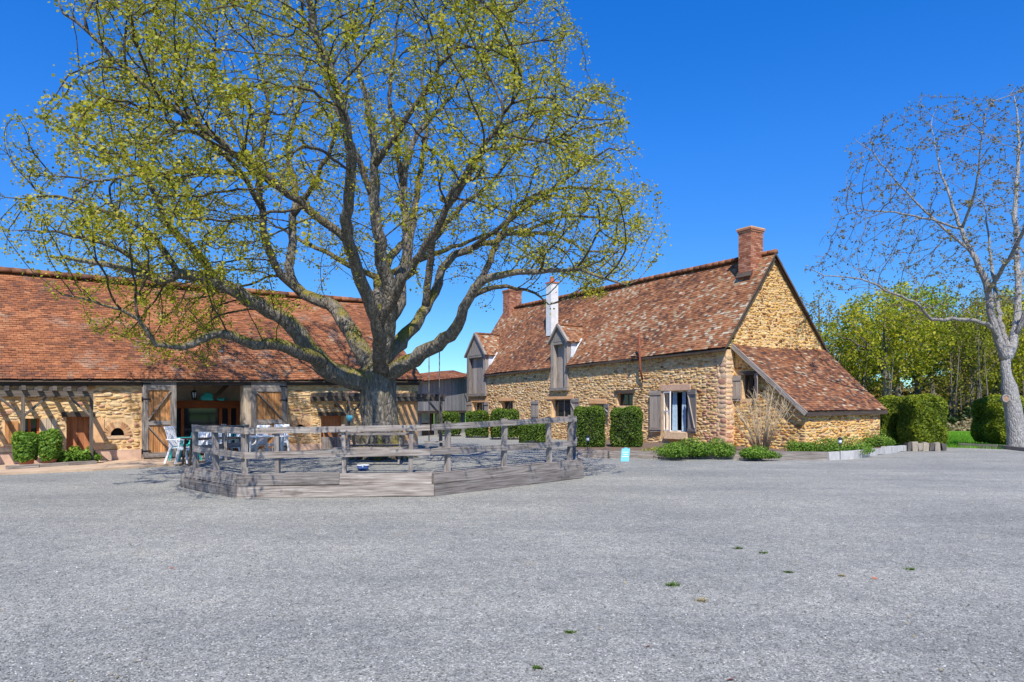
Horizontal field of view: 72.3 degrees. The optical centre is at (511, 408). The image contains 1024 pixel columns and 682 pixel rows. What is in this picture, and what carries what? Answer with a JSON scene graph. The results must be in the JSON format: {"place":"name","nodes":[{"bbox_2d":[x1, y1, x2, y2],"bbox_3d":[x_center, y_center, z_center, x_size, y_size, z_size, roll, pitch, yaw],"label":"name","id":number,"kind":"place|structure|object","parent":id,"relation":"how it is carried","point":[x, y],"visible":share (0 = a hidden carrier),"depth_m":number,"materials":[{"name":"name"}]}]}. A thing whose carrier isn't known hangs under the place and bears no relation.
{"place":"outdoors","nodes":[
{"label":"outdoors","id":0,"kind":"place"},
{"bbox_2d":[0,456,219,474],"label":"pavement","id":1,"kind":"structure","parent":0,"point":[122,464],"depth_m":18.63,"materials":[{"name":"beige concrete"}]},
{"bbox_2d":[11,431,38,464],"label":"potted bush","id":2,"kind":"object","parent":1,"relation":"on","point":[25,445],"visible":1,"depth_m":18.32,"materials":[{"name":"green plant"}]},
{"bbox_2d":[38,428,62,462],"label":"potted bush","id":3,"kind":"object","parent":1,"relation":"on","point":[50,443],"visible":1,"depth_m":18.62,"materials":[{"name":"green plant"}]},
{"bbox_2d":[56,451,76,462],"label":"plant","id":4,"kind":"object","parent":1,"relation":"on","point":[64,456],"visible":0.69,"depth_m":19.00,"materials":[{"name":"green plant"}]},
{"bbox_2d":[61,445,86,460],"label":"plant","id":5,"kind":"object","parent":1,"relation":"on","point":[74,451],"visible":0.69,"depth_m":19.32,"materials":[{"name":"green plant"}]},
{"bbox_2d":[82,446,101,461],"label":"plant","id":6,"kind":"object","parent":1,"relation":"on","point":[97,457],"visible":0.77,"depth_m":19.66,"materials":[{"name":"green plant"}]},
{"bbox_2d":[164,426,189,463],"bbox_3d":[-9.388,1.028,19.903,0.766,1.050,0.596,0,0,6],"label":"garden chair","id":7,"kind":"object","parent":1,"relation":"on","point":[172,438],"visible":0.61,"depth_m":19.81,"materials":[{"name":"white plastic"}]},
{"bbox_2d":[168,433,201,461],"bbox_3d":[-9.672,1.028,20.793,0.596,1.050,0.766,0,0,36],"label":"garden chair","id":8,"kind":"object","parent":1,"relation":"on","point":[179,458],"visible":0.38,"depth_m":20.67,"materials":[{"name":"teal plastic"}]},
{"bbox_2d":[174,432,209,463],"bbox_3d":[-8.904,1.028,19.582,0.596,1.050,0.766,0,0,25],"label":"garden chair","id":9,"kind":"object","parent":1,"relation":"on","point":[203,434],"visible":0.27,"depth_m":19.68,"materials":[{"name":"white plastic"}]},
{"bbox_2d":[192,432,220,461],"bbox_3d":[-8.838,1.028,20.434,0.596,1.050,0.766,0,0,7],"label":"garden chair","id":10,"kind":"object","parent":1,"relation":"on","point":[207,444],"visible":0.09,"depth_m":20.68,"materials":[{"name":"white plastic"}]},
{"bbox_2d":[180,437,240,465],"bbox_3d":[-8.274,1.180,19.408,1.500,0.735,0.838,0,0,-38],"label":"garden table","id":11,"kind":"object","parent":1,"relation":"on","point":[190,450],"visible":0.67,"depth_m":19.24,"materials":[{"name":"metal"}]},
{"bbox_2d":[206,433,231,461],"bbox_3d":[-8.420,1.028,20.258,0.596,1.050,0.766,0,0,-10],"label":"garden chair","id":12,"kind":"object","parent":1,"relation":"on","point":[221,441],"visible":0.06,"depth_m":20.48,"materials":[{"name":"white plastic"}]},
{"bbox_2d":[251,425,270,451],"bbox_3d":[-7.665,1.028,20.981,0.596,1.050,0.766,0,0,19],"label":"garden chair","id":13,"kind":"object","parent":1,"relation":"on","point":[257,442],"visible":0.6,"depth_m":21.16,"materials":[{"name":"white plastic"}]},
{"bbox_2d":[249,435,290,451],"bbox_3d":[-7.301,1.180,20.782,1.300,0.735,0.788,0,0,-38],"label":"garden table","id":14,"kind":"object","parent":1,"relation":"on","point":[250,439],"visible":0.47,"depth_m":20.85,"materials":[{"name":"white plastic"}]},
{"bbox_2d":[265,424,289,451],"bbox_3d":[-7.267,1.028,21.758,0.596,1.050,0.766,0,0,2],"label":"garden chair","id":15,"kind":"object","parent":1,"relation":"on","point":[282,438],"visible":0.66,"depth_m":21.99,"materials":[{"name":"white plastic"}]},
{"bbox_2d":[0,432,1023,681],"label":"gravel yard","id":16,"kind":"structure","parent":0,"point":[948,478],"depth_m":6.75,"materials":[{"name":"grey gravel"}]},
{"bbox_2d":[0,385,92,460],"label":"pergola","id":17,"kind":"object","parent":16,"relation":"on","point":[22,393],"visible":0.91,"depth_m":19.01,"materials":[{"name":"brown wood"}]},
{"bbox_2d":[6,460,96,469],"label":"kerb","id":18,"kind":"structure","parent":16,"relation":"on","point":[25,466],"depth_m":18.50,"materials":[{"name":"grey concrete"}]},
{"bbox_2d":[0,266,423,464],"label":"stone barn","id":19,"kind":"structure","parent":16,"relation":"on","point":[47,339],"depth_m":22.61,"materials":[{"name":"stone"}]},
{"bbox_2d":[5,418,56,443],"bbox_3d":[-13.556,0.626,19.748,1.193,0.684,0.375,0,0,-38],"label":"window","id":20,"kind":"structure","parent":19,"relation":"in","point":[31,424],"depth_m":19.81,"materials":[{"name":"clear glass"}]},
{"bbox_2d":[141,379,175,457],"bbox_3d":[-10.840,0.300,21.530,0.982,2.400,0.130,0,0,-38],"label":"door","id":21,"kind":"structure","parent":19,"relation":"in","point":[164,412],"depth_m":21.51,"materials":[{"name":"brown wood"}]},
{"bbox_2d":[191,390,197,399],"bbox_3d":[-10.354,-0.555,22.843,0.224,0.570,0.197,0,0,0],"label":"hanging lantern","id":22,"kind":"object","parent":19,"relation":"hanging from","point":[194,393],"visible":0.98,"depth_m":22.80,"materials":[{"name":"black metal"}]},
{"bbox_2d":[200,392,213,399],"bbox_3d":[-10.314,-0.405,23.763,0.499,0.270,0.125,0,0,-41],"label":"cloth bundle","id":23,"kind":"object","parent":19,"relation":"on","point":[207,396],"visible":1,"depth_m":23.71,"materials":[{"name":"teal fabric"}]},
{"bbox_2d":[251,382,286,451],"bbox_3d":[-8.168,0.300,23.617,1.206,2.400,0.130,0,0,-38],"label":"door","id":24,"kind":"structure","parent":19,"relation":"in","point":[268,399],"depth_m":23.60,"materials":[{"name":"brown wood"}]},
{"bbox_2d":[219,434,240,457],"bbox_3d":[-8.029,1.028,19.911,0.766,1.050,0.596,0,0,-42],"label":"garden chair","id":25,"kind":"object","parent":16,"relation":"on","point":[237,435],"visible":0.06,"depth_m":19.90,"materials":[{"name":"white plastic"}]},
{"bbox_2d":[310,392,445,445],"bbox_3d":[-4.702,0.527,25.417,4.765,2.146,1.664,0,0,-38],"label":"pergola","id":26,"kind":"object","parent":16,"relation":"on","point":[336,396],"visible":0.66,"depth_m":24.74,"materials":[{"name":"wood"}]},
{"bbox_2d":[346,406,352,420],"bbox_3d":[-5.563,0.180,24.023,0.240,0.520,0.240,0,0,0],"label":"hanging pot","id":27,"kind":"object","parent":26,"relation":"hanging from","point":[349,417],"visible":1,"depth_m":23.95,"materials":[{"name":"blue ceramic"}]},
{"bbox_2d":[180,446,583,497],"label":"sleeper wall","id":28,"kind":"structure","parent":16,"relation":"on","point":[235,485],"depth_m":12.72,"materials":[{"name":"grey wood"}]},
{"bbox_2d":[192,415,576,473],"bbox_3d":[-2.188,0.728,15.826,9.048,1.157,6.061,0,0,-9],"label":"post and rail fence","id":29,"kind":"object","parent":28,"relation":"on","point":[215,449],"visible":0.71,"depth_m":13.16,"materials":[{"name":"grey wood"}]},
{"bbox_2d":[196,448,577,485],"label":"gravel terrace","id":30,"kind":"structure","parent":16,"relation":"on","point":[435,463],"depth_m":15.25,"materials":[{"name":"grey gravel"}]},
{"bbox_2d":[0,0,671,460],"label":"oak tree","id":31,"kind":"object","parent":30,"relation":"on","point":[376,374],"visible":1,"depth_m":14.15,"materials":[{"name":"green plant"}]},
{"bbox_2d":[424,346,443,442],"bbox_3d":[-1.748,-0.393,15.750,0.420,2.315,0.170,0,0,0],"label":"rope swing","id":32,"kind":"object","parent":31,"relation":"hanging from","point":[429,441],"visible":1,"depth_m":15.74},
{"bbox_2d":[357,464,368,470],"bbox_3d":[-2.890,1.146,13.600,0.244,0.108,0.240,0,0,0],"label":"dog bowl","id":33,"kind":"object","parent":30,"relation":"on","point":[362,467],"visible":1,"depth_m":13.51,"materials":[{"name":"blue ceramic"}]},
{"bbox_2d":[333,432,408,464],"bbox_3d":[-3.019,0.884,15.400,1.500,0.683,1.560,0,0,-3],"label":"picnic table","id":34,"kind":"object","parent":30,"relation":"on","point":[400,445],"visible":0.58,"depth_m":15.10,"materials":[{"name":"grey wood"}]},
{"bbox_2d":[418,370,467,435],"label":"wooden outbuilding","id":35,"kind":"structure","parent":16,"relation":"on","point":[453,385],"depth_m":42.93,"materials":[{"name":"grey wood"}]},
{"bbox_2d":[422,413,433,434],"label":"door","id":36,"kind":"structure","parent":35,"relation":"in","point":[425,417],"depth_m":41.38,"materials":[{"name":"grey glass"}]},
{"bbox_2d":[437,410,461,434],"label":"hedge","id":37,"kind":"object","parent":16,"relation":"on","point":[453,417],"visible":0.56,"depth_m":39.99,"materials":[{"name":"green plant"}]},
{"bbox_2d":[465,410,489,436],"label":"hedge","id":38,"kind":"object","parent":16,"relation":"on","point":[478,415],"visible":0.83,"depth_m":37.96,"materials":[{"name":"green plant"}]},
{"bbox_2d":[489,408,518,438],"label":"hedge","id":39,"kind":"object","parent":16,"relation":"on","point":[497,414],"visible":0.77,"depth_m":35.69,"materials":[{"name":"green plant"}]},
{"bbox_2d":[518,423,545,442],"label":"hedge","id":40,"kind":"object","parent":16,"relation":"on","point":[532,432],"visible":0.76,"depth_m":32.44,"materials":[{"name":"green plant"}]},
{"bbox_2d":[532,664,541,668],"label":"weed tuft","id":41,"kind":"object","parent":16,"relation":"on","point":[536,667],"visible":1,"depth_m":4.31,"materials":[{"name":"green plant"}]},
{"bbox_2d":[564,629,576,633],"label":"weed tuft","id":42,"kind":"object","parent":16,"relation":"on","point":[569,631],"visible":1,"depth_m":5.00,"materials":[{"name":"green plant"}]},
{"bbox_2d":[565,449,608,458],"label":"kerb","id":43,"kind":"structure","parent":16,"relation":"on","point":[595,453],"depth_m":22.62,"materials":[{"name":"grey concrete"}]},
{"bbox_2d":[621,448,629,460],"bbox_3d":[3.434,1.404,21.255,0.312,0.418,0.204,0,0,0],"label":"leaning board","id":44,"kind":"object","parent":16,"relation":"on","point":[625,453],"visible":1,"depth_m":21.24,"materials":[{"name":"blue paint"}]},
{"bbox_2d":[609,451,679,458],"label":"kerb","id":45,"kind":"structure","parent":16,"relation":"on","point":[636,455],"depth_m":22.32,"materials":[{"name":"grey concrete"}]},
{"bbox_2d":[665,581,679,586],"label":"weed tuft","id":46,"kind":"object","parent":16,"relation":"on","point":[672,583],"visible":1,"depth_m":6.33,"materials":[{"name":"green plant"}]},
{"bbox_2d":[464,226,887,448],"bbox_3d":[6.269,-2.924,35.913,7.062,9.248,23.676,0,0,-33],"label":"farmhouse","id":47,"kind":"object","parent":16,"relation":"on","point":[677,355],"visible":0.9,"depth_m":29.91,"materials":[{"name":"stone"}]},
{"bbox_2d":[466,402,488,416],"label":"window","id":48,"kind":"structure","parent":47,"relation":"in","point":[484,406],"depth_m":43.33,"materials":[{"name":"white paint"}]},
{"bbox_2d":[505,401,512,408],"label":"window","id":49,"kind":"structure","parent":47,"relation":"in","point":[508,404],"depth_m":40.47,"materials":[{"name":"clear glass"}]},
{"bbox_2d":[531,398,578,418],"bbox_3d":[2.302,0.090,36.297,0.406,1.163,4.211,0,0,-32],"label":"window","id":50,"kind":"structure","parent":47,"relation":"in","point":[563,407],"depth_m":36.20,"materials":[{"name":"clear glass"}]},
{"bbox_2d":[595,404,608,416],"bbox_3d":[4.374,0.088,33.254,0.366,0.615,1.551,0,0,-15],"label":"window","id":51,"kind":"structure","parent":47,"relation":"in","point":[606,406],"depth_m":32.68,"materials":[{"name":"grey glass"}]},
{"bbox_2d":[620,394,632,405],"bbox_3d":[5.314,-0.398,31.954,0.050,0.544,1.047,0,0,-33],"label":"window","id":52,"kind":"structure","parent":47,"relation":"in","point":[625,399],"depth_m":32.07,"materials":[{"name":"clear glass"}]},
{"bbox_2d":[649,389,695,433],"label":"window","id":53,"kind":"structure","parent":47,"relation":"in","point":[655,396],"depth_m":29.51,"materials":[{"name":"white paint"}]},
{"bbox_2d":[660,384,690,390],"bbox_3d":[6.922,-0.860,29.298,0.342,0.261,1.679,0,0,-33],"label":"window stone","id":54,"kind":"structure","parent":47,"relation":"in","point":[679,386],"depth_m":29.17,"materials":[{"name":"beige stone"}]},
{"bbox_2d":[664,431,688,439],"bbox_3d":[6.862,1.118,29.146,0.335,0.304,1.292,0,0,-33],"label":"window stone","id":55,"kind":"structure","parent":47,"relation":"in","point":[667,434],"depth_m":29.01,"materials":[{"name":"beige stone"}]},
{"bbox_2d":[732,373,757,400],"bbox_3d":[9.007,-0.803,26.815,0.447,1.027,1.282,0,0,-31],"label":"window","id":56,"kind":"structure","parent":47,"relation":"in","point":[751,381],"depth_m":26.99,"materials":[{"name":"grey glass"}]},
{"bbox_2d":[695,595,708,601],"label":"weed tuft","id":57,"kind":"object","parent":16,"relation":"on","point":[703,600],"visible":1,"depth_m":5.82,"materials":[{"name":"beige plant"}]},
{"bbox_2d":[681,451,747,459],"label":"kerb","id":58,"kind":"structure","parent":16,"relation":"on","point":[736,456],"depth_m":22.09,"materials":[{"name":"grey concrete"}]},
{"bbox_2d":[576,440,880,458],"bbox_3d":[6.770,1.545,26.269,13.692,0.150,10.429,0,0,31],"label":"planting bed","id":59,"kind":"object","parent":16,"relation":"on","point":[609,447],"visible":0.24,"depth_m":26.32,"materials":[{"name":"soil"}]},
{"bbox_2d":[573,405,605,446],"bbox_3d":[2.973,0.697,26.957,1.272,1.675,1.134,0,0,11],"label":"box bush","id":60,"kind":"object","parent":59,"relation":"on","point":[591,421],"visible":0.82,"depth_m":26.54,"materials":[{"name":"green plant"}]},
{"bbox_2d":[609,405,642,446],"bbox_3d":[4.372,0.712,26.932,1.311,1.660,1.136,0,0,16],"label":"box bush","id":61,"kind":"object","parent":59,"relation":"on","point":[626,428],"visible":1,"depth_m":26.55,"materials":[{"name":"green plant"}]},
{"bbox_2d":[640,446,660,450],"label":"shrub","id":62,"kind":"object","parent":59,"relation":"on","point":[648,449],"visible":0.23,"depth_m":23.51,"materials":[{"name":"green plant"}]},
{"bbox_2d":[654,438,716,457],"bbox_3d":[5.350,1.205,22.000,2.166,0.682,1.406,0,0,-28],"label":"shrub","id":63,"kind":"object","parent":59,"relation":"on","point":[674,449],"visible":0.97,"depth_m":21.72,"materials":[{"name":"green plant"}]},
{"bbox_2d":[689,437,736,456],"bbox_3d":[6.324,1.215,22.173,1.518,0.661,1.324,0,0,0],"label":"shrub","id":64,"kind":"object","parent":59,"relation":"on","point":[720,448],"visible":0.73,"depth_m":21.90,"materials":[{"name":"green plant"}]},
{"bbox_2d":[730,383,795,449],"bbox_3d":[8.371,0.310,23.767,2.190,2.495,1.237,0,0,0],"label":"bare shrub","id":65,"kind":"object","parent":59,"relation":"on","point":[766,443],"visible":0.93,"depth_m":23.67,"materials":[{"name":"beige plant"}]},
{"bbox_2d":[783,439,816,451],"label":"shrub","id":66,"kind":"object","parent":59,"relation":"on","point":[793,445],"visible":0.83,"depth_m":23.30,"materials":[{"name":"green plant"}]},
{"bbox_2d":[808,435,874,454],"bbox_3d":[10.864,1.216,23.125,2.219,0.659,1.649,0,0,0],"label":"shrub","id":67,"kind":"object","parent":59,"relation":"on","point":[832,446],"visible":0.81,"depth_m":22.89,"materials":[{"name":"green plant"}]},
{"bbox_2d":[860,427,895,446],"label":"shrub","id":68,"kind":"object","parent":59,"relation":"on","point":[879,440],"visible":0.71,"depth_m":26.63,"materials":[{"name":"green plant"}]},
{"bbox_2d":[739,444,781,458],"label":"shrub","id":69,"kind":"object","parent":16,"relation":"on","point":[756,452],"visible":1,"depth_m":21.22,"materials":[{"name":"green plant"}]},
{"bbox_2d":[749,451,827,459],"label":"kerb","id":70,"kind":"structure","parent":16,"relation":"on","point":[795,455],"depth_m":21.67,"materials":[{"name":"grey concrete"}]},
{"bbox_2d":[837,437,841,451],"bbox_3d":[10.195,1.255,21.796,0.170,0.730,0.170,0,0,0],"label":"garden lamp","id":71,"kind":"object","parent":16,"relation":"on","point":[839,440],"visible":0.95,"depth_m":21.76,"materials":[{"name":"black metal"}]},
{"bbox_2d":[827,451,853,459],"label":"kerb","id":72,"kind":"structure","parent":16,"relation":"on","point":[840,455],"depth_m":21.83,"materials":[{"name":"concrete"}]},
{"bbox_2d":[852,448,884,458],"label":"kerb","id":73,"kind":"structure","parent":16,"relation":"on","point":[877,451],"depth_m":23.11,"materials":[{"name":"concrete"}]},
{"bbox_2d":[881,445,906,453],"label":"kerb","id":74,"kind":"structure","parent":16,"relation":"on","point":[892,449],"depth_m":25.28,"materials":[{"name":"concrete"}]},
{"bbox_2d":[904,442,946,450],"bbox_3d":[15.479,1.449,26.251,1.480,0.424,0.265,0,0,0],"label":"stone edging","id":75,"kind":"object","parent":16,"relation":"on","point":[923,446],"visible":0.91,"depth_m":26.15,"materials":[{"name":"grey stone"}]},
{"bbox_2d":[997,445,1023,450],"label":"kerb","id":76,"kind":"structure","parent":16,"relation":"on","point":[1016,448],"depth_m":26.94,"materials":[{"name":"grey concrete"}]},
{"bbox_2d":[0,0,1023,392],"label":"sky","id":77,"kind":"structure","parent":0,"point":[742,113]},
{"bbox_2d":[465,416,989,448],"bbox_3d":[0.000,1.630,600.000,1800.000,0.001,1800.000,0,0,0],"label":"ground","id":78,"kind":"structure","parent":0,"point":[896,444],"depth_m":49.35,"materials":[{"name":"green plant"}]},
{"bbox_2d":[800,282,862,372],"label":"woodland tree","id":79,"kind":"object","parent":78,"relation":"on","point":[836,313],"visible":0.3,"depth_m":63.79,"materials":[{"name":"green plant"}]},
{"bbox_2d":[825,343,848,367],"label":"sapling","id":80,"kind":"object","parent":78,"relation":"on","point":[834,356],"visible":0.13,"depth_m":55.49,"materials":[{"name":"green plant"}]},
{"bbox_2d":[815,317,880,388],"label":"woodland tree","id":81,"kind":"object","parent":78,"relation":"on","point":[828,329],"visible":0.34,"depth_m":59.44,"materials":[{"name":"green plant"}]},
{"bbox_2d":[843,348,872,388],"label":"sapling","id":82,"kind":"object","parent":78,"relation":"on","point":[865,374],"visible":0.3,"depth_m":55.78,"materials":[{"name":"green plant"}]},
{"bbox_2d":[834,316,905,392],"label":"woodland tree","id":83,"kind":"object","parent":78,"relation":"on","point":[869,381],"visible":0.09,"depth_m":65.15,"materials":[{"name":"green plant"}]},
{"bbox_2d":[868,351,912,394],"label":"sapling","id":84,"kind":"object","parent":78,"relation":"on","point":[890,389],"visible":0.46,"depth_m":53.45,"materials":[{"name":"green plant"}]},
{"bbox_2d":[834,278,949,395],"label":"woodland tree","id":85,"kind":"object","parent":78,"relation":"on","point":[899,391],"visible":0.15,"depth_m":69.50,"materials":[{"name":"green plant"}]},
{"bbox_2d":[829,285,960,395],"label":"woodland tree","id":86,"kind":"object","parent":78,"relation":"on","point":[890,321],"visible":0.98,"depth_m":54.99,"materials":[{"name":"green plant"}]},
{"bbox_2d":[804,84,1023,446],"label":"walnut tree","id":87,"kind":"object","parent":78,"relation":"on","point":[1006,347],"visible":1,"depth_m":27.36,"materials":[{"name":"grey plant"}]},
{"bbox_2d":[865,280,971,393],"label":"woodland tree","id":88,"kind":"object","parent":78,"relation":"on","point":[930,301],"visible":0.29,"depth_m":59.84,"materials":[{"name":"green plant"}]},
{"bbox_2d":[846,363,1023,404],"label":"wood","id":89,"kind":"object","parent":78,"relation":"on","point":[906,390],"visible":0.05,"depth_m":84.86,"materials":[{"name":"green plant"}]},
{"bbox_2d":[905,308,971,394],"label":"woodland tree","id":90,"kind":"object","parent":78,"relation":"on","point":[933,391],"visible":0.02,"depth_m":72.00,"materials":[{"name":"green plant"}]},
{"bbox_2d":[894,431,1004,448],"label":"grass","id":91,"kind":"structure","parent":78,"relation":"on","point":[959,437],"depth_m":32.88,"materials":[{"name":"green plant"}]},
{"bbox_2d":[877,395,901,442],"bbox_3d":[16.745,0.472,30.579,1.770,2.147,1.727,0,0,0],"label":"clipped hedge","id":92,"kind":"object","parent":91,"relation":"on","point":[889,422],"visible":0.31,"depth_m":29.98,"materials":[{"name":"green plant"}]},
{"bbox_2d":[896,393,948,443],"bbox_3d":[16.730,0.453,28.615,1.470,2.185,1.892,0,0,5],"label":"clipped hedge","id":93,"kind":"object","parent":91,"relation":"on","point":[922,417],"visible":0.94,"depth_m":27.84,"materials":[{"name":"green plant"}]},
{"bbox_2d":[970,394,1023,444],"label":"clipped hedge","id":94,"kind":"object","parent":91,"relation":"on","point":[988,425],"visible":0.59,"depth_m":29.04,"materials":[{"name":"green plant"}]},
{"bbox_2d":[907,315,998,419],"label":"woodland tree","id":95,"kind":"object","parent":78,"relation":"on","point":[952,349],"visible":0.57,"depth_m":55.83,"materials":[{"name":"green plant"}]},
{"bbox_2d":[938,343,974,424],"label":"sapling","id":96,"kind":"object","parent":78,"relation":"on","point":[961,401],"visible":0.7,"depth_m":55.27,"materials":[{"name":"green plant"}]},
{"bbox_2d":[930,340,986,423],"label":"sapling","id":97,"kind":"object","parent":78,"relation":"on","point":[952,413],"visible":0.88,"depth_m":54.60,"materials":[{"name":"green plant"}]},
{"bbox_2d":[946,417,972,430],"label":"dead bracken","id":98,"kind":"object","parent":78,"relation":"on","point":[964,425],"visible":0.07,"depth_m":50.99,"materials":[{"name":"beige plant"}]},
{"bbox_2d":[946,399,975,425],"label":"undergrowth","id":99,"kind":"object","parent":78,"relation":"on","point":[965,409],"visible":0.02,"depth_m":54.86,"materials":[{"name":"green plant"}]},
{"bbox_2d":[909,296,1012,403],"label":"woodland tree","id":100,"kind":"object","parent":78,"relation":"on","point":[965,399],"visible":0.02,"depth_m":73.85,"materials":[{"name":"green plant"}]},
{"bbox_2d":[952,356,987,420],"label":"sapling","id":101,"kind":"object","parent":78,"relation":"on","point":[972,393],"visible":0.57,"depth_m":55.16,"materials":[{"name":"green plant"}]},
{"bbox_2d":[952,334,1000,397],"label":"sapling","id":102,"kind":"object","parent":78,"relation":"on","point":[980,388],"visible":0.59,"depth_m":52.78,"materials":[{"name":"green plant"}]},
{"bbox_2d":[931,286,1023,398],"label":"woodland tree","id":103,"kind":"object","parent":78,"relation":"on","point":[981,343],"visible":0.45,"depth_m":55.44,"materials":[{"name":"green plant"}]},
{"bbox_2d":[958,443,997,448],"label":"kerb","id":104,"kind":"structure","parent":78,"relation":"on","point":[981,445],"depth_m":28.52,"materials":[{"name":"grey stone"}]},
{"bbox_2d":[954,284,1023,393],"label":"woodland tree","id":105,"kind":"object","parent":78,"relation":"on","point":[1018,346],"visible":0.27,"depth_m":57.57,"materials":[{"name":"green plant"}]},
{"bbox_2d":[954,308,1023,393],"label":"woodland tree","id":106,"kind":"object","parent":78,"relation":"on","point":[999,385],"visible":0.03,"depth_m":63.49,"materials":[{"name":"green plant"}]},
{"bbox_2d":[1010,300,1023,371],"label":"woodland tree","id":107,"kind":"object","parent":78,"relation":"on","point":[1018,352],"visible":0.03,"depth_m":61.02,"materials":[{"name":"green plant"}]},
{"bbox_2d":[1011,349,1023,396],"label":"sapling","id":108,"kind":"object","parent":78,"relation":"on","point":[1022,382],"visible":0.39,"depth_m":56.32,"materials":[{"name":"green plant"}]}
]}

